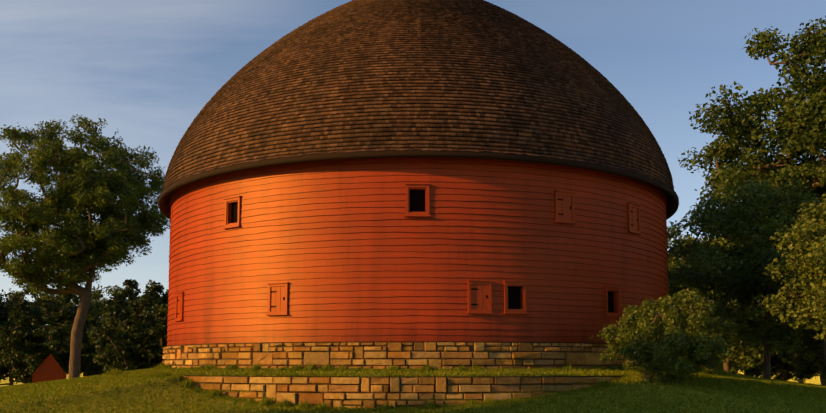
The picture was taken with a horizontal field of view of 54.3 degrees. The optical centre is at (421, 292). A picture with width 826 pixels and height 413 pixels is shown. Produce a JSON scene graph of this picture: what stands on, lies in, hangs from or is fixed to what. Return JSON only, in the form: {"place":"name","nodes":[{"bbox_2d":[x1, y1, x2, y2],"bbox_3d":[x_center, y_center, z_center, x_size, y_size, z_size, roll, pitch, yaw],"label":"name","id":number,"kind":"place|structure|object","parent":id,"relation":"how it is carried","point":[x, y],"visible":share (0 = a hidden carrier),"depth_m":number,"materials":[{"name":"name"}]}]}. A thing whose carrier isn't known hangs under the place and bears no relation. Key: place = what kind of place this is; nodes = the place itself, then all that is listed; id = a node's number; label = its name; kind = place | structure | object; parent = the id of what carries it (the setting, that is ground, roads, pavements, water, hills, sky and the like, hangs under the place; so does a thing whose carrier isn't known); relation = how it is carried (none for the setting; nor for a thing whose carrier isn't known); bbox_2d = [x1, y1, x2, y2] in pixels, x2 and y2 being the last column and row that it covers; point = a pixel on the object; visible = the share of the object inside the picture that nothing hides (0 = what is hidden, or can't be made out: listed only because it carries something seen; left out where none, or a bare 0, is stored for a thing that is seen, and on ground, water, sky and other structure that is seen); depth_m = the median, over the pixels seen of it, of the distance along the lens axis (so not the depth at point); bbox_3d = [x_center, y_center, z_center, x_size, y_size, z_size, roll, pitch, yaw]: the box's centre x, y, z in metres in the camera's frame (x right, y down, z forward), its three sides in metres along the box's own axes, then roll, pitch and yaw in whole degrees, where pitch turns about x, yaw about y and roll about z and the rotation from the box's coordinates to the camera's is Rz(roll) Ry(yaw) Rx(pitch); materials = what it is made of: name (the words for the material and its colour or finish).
{"place":"outdoors","nodes":[
{"label":"outdoors","id":0,"kind":"place"},
{"bbox_2d":[0,362,825,412],"bbox_3d":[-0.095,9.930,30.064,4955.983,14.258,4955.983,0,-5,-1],"label":"ground","id":1,"kind":"structure","parent":0,"point":[813,380],"depth_m":19.64,"materials":[{"name":"green plant"}]},
{"bbox_2d":[0,313,14,381],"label":"tree","id":2,"kind":"object","parent":1,"relation":"on","point":[5,323],"visible":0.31,"depth_m":96.48,"materials":[{"name":"green plant"}]},
{"bbox_2d":[0,290,36,379],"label":"tree","id":3,"kind":"object","parent":1,"relation":"on","point":[9,306],"depth_m":125.42,"materials":[{"name":"green plant"}]},
{"bbox_2d":[3,294,49,369],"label":"tree","id":4,"kind":"object","parent":1,"relation":"on","point":[34,304],"visible":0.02,"depth_m":126.33,"materials":[{"name":"green plant"}]},
{"bbox_2d":[0,288,66,385],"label":"tree","id":5,"kind":"object","parent":1,"relation":"on","point":[5,369],"visible":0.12,"depth_m":99.15,"materials":[{"name":"green plant"}]},
{"bbox_2d":[32,353,66,382],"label":"shed walls","id":6,"kind":"structure","parent":1,"relation":"on","point":[49,368],"depth_m":67.75,"materials":[{"name":"red wood"}]},
{"bbox_2d":[0,285,102,382],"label":"tree","id":7,"kind":"object","parent":1,"relation":"on","point":[58,317],"visible":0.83,"depth_m":88.55,"materials":[{"name":"green plant"}]},
{"bbox_2d":[35,305,96,373],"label":"tree","id":8,"kind":"object","parent":1,"relation":"on","point":[61,339],"depth_m":122.13,"materials":[{"name":"green plant"}]},
{"bbox_2d":[0,114,169,378],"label":"elm tree","id":9,"kind":"object","parent":1,"relation":"on","point":[74,249],"visible":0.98,"depth_m":53.56,"materials":[{"name":"green plant"}]},
{"bbox_2d":[54,281,131,375],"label":"tree","id":10,"kind":"object","parent":1,"relation":"on","point":[97,305],"visible":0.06,"depth_m":95.68,"materials":[{"name":"green plant"}]},
{"bbox_2d":[86,285,148,361],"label":"tree","id":11,"kind":"object","parent":1,"relation":"on","point":[99,314],"visible":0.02,"depth_m":120.74,"materials":[{"name":"green plant"}]},
{"bbox_2d":[85,292,162,371],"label":"tree","id":12,"kind":"object","parent":1,"relation":"on","point":[141,304],"visible":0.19,"depth_m":80.87,"materials":[{"name":"green plant"}]},
{"bbox_2d":[90,279,168,371],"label":"tree","id":13,"kind":"object","parent":1,"relation":"on","point":[149,330],"visible":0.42,"depth_m":69.87,"materials":[{"name":"green plant"}]},
{"bbox_2d":[162,342,628,368],"bbox_3d":[-0.094,2.658,30.701,18.630,1.081,18.636,0,-5,-1],"label":"foundation stone","id":14,"kind":"object","parent":1,"relation":"on","point":[481,358],"visible":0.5,"depth_m":21.98,"materials":[{"name":"stone"}]},
{"bbox_2d":[164,341,627,368],"bbox_3d":[-0.095,2.639,30.702,18.520,1.079,18.519,0,-5,-1],"label":"foundation mortar","id":15,"kind":"object","parent":14,"relation":"attached to","point":[471,348],"visible":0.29,"depth_m":21.96,"materials":[{"name":"concrete"}]},
{"bbox_2d":[167,159,668,345],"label":"barn wall","id":16,"kind":"structure","parent":14,"relation":"on","point":[348,251],"depth_m":22.42,"materials":[{"name":"wood"}]},
{"bbox_2d":[177,190,637,313],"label":"windows","id":17,"kind":"structure","parent":16,"relation":"in","point":[417,200],"depth_m":22.24,"materials":[{"name":"black glass"}]},
{"bbox_2d":[158,0,678,199],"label":"domed roof","id":18,"kind":"structure","parent":16,"relation":"on","point":[434,75],"depth_m":23.52,"materials":[{"name":"brown wood"}]},
{"bbox_2d":[158,150,678,219],"bbox_3d":[-0.095,-2.948,31.191,19.200,0.265,19.200,0,-5,-1],"label":"roof eave","id":19,"kind":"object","parent":18,"relation":"attached to","point":[168,191],"depth_m":22.57,"materials":[{"name":"brown wood"}]},
{"bbox_2d":[170,157,666,207],"bbox_3d":[-0.095,-2.970,31.193,18.390,0.200,18.390,0,-5,-1],"label":"barn frieze","id":20,"kind":"object","parent":16,"relation":"attached to","point":[661,193],"visible":0.25,"depth_m":23.24,"materials":[{"name":"wood"}]},
{"bbox_2d":[174,183,666,321],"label":"window frames","id":21,"kind":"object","parent":16,"relation":"attached to","point":[481,300],"depth_m":22.62,"materials":[{"name":"red wood"}]},
{"bbox_2d":[184,376,620,407],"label":"stone retaining wall","id":22,"kind":"structure","parent":1,"relation":"on","point":[313,398],"depth_m":20.13,"materials":[{"name":"stone"}]},
{"bbox_2d":[180,375,619,404],"bbox_3d":[-0.508,2.729,21.297,13.064,1.079,2.787,0,-5,-1],"label":"retaining wall mortar","id":23,"kind":"object","parent":22,"relation":"attached to","point":[400,392],"visible":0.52,"depth_m":20.18,"materials":[{"name":"concrete"}]},
{"bbox_2d":[589,289,738,384],"bbox_3d":[6.275,1.332,20.936,2.665,2.866,3.908,4,-6,-39],"label":"bush","id":24,"kind":"object","parent":1,"relation":"on","point":[641,340],"visible":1,"depth_m":20.35,"materials":[{"name":"green plant"}]},
{"bbox_2d":[667,226,757,371],"bbox_3d":[19.035,1.534,57.682,10.653,12.887,11.513,0,-5,-1],"label":"tree","id":25,"kind":"object","parent":1,"relation":"on","point":[677,289],"depth_m":55.31,"materials":[{"name":"green plant"}]},
{"bbox_2d":[668,232,790,373],"bbox_3d":[19.478,1.189,53.027,10.935,12.206,12.614,0,-5,-1],"label":"tree","id":26,"kind":"object","parent":1,"relation":"on","point":[741,351],"visible":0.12,"depth_m":51.05,"materials":[{"name":"green plant"}]},
{"bbox_2d":[697,326,773,376],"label":"tree","id":27,"kind":"object","parent":1,"relation":"on","point":[755,371],"visible":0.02,"depth_m":73.92,"materials":[{"name":"green plant"}]},
{"bbox_2d":[667,177,825,378],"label":"tree","id":28,"kind":"object","parent":1,"relation":"on","point":[715,262],"visible":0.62,"depth_m":36.43,"materials":[{"name":"green plant"}]},
{"bbox_2d":[678,15,825,323],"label":"tree","id":29,"kind":"object","parent":1,"relation":"on","point":[800,125],"visible":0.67,"depth_m":44.86,"materials":[{"name":"green plant"}]},
{"bbox_2d":[730,360,794,379],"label":"tree","id":30,"kind":"object","parent":1,"relation":"on","point":[760,373],"depth_m":97.69,"materials":[{"name":"green plant"}]},
{"bbox_2d":[713,211,825,384],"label":"tree","id":31,"kind":"object","parent":1,"relation":"on","point":[765,258],"visible":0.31,"depth_m":33.98,"materials":[{"name":"green plant"}]},
{"bbox_2d":[756,350,797,380],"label":"tree","id":32,"kind":"object","parent":1,"relation":"on","point":[778,365],"visible":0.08,"depth_m":79.55,"materials":[{"name":"green plant"}]},
{"bbox_2d":[750,317,823,362],"bbox_3d":[30.039,0.375,59.367,15.634,16.819,14.498,0,-5,-1],"label":"tree","id":33,"kind":"object","parent":1,"relation":"on","point":[813,344],"visible":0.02,"depth_m":59.97,"materials":[{"name":"green plant"}]},
{"bbox_2d":[751,194,825,341],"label":"tree","id":34,"kind":"object","parent":1,"relation":"on","point":[813,233],"visible":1,"depth_m":22.51,"materials":[{"name":"green plant"}]},
{"bbox_2d":[778,330,825,380],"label":"tree","id":35,"kind":"object","parent":1,"relation":"on","point":[805,370],"visible":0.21,"depth_m":65.19,"materials":[{"name":"green plant"}]},
{"bbox_2d":[794,371,819,382],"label":"tree","id":36,"kind":"object","parent":1,"relation":"on","point":[804,381],"depth_m":86.45,"materials":[{"name":"green plant"}]},
{"bbox_2d":[791,356,825,384],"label":"tree","id":37,"kind":"object","parent":1,"relation":"on","point":[821,372],"visible":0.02,"depth_m":75.00,"materials":[{"name":"green plant"}]},
{"bbox_2d":[0,0,825,324],"label":"sky","id":38,"kind":"structure","parent":0,"point":[146,68],"materials":[{"name":"blue"}]},
{"bbox_2d":[188,149,653,341],"bbox_3d":[-0.095,-0.061,30.938,17.960,6.800,17.960,0,-5,-1],"label":"dark barn","id":39,"kind":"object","parent":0,"point":[416,149],"depth_m":23.33,"materials":[{"name":"black"}]}
]}

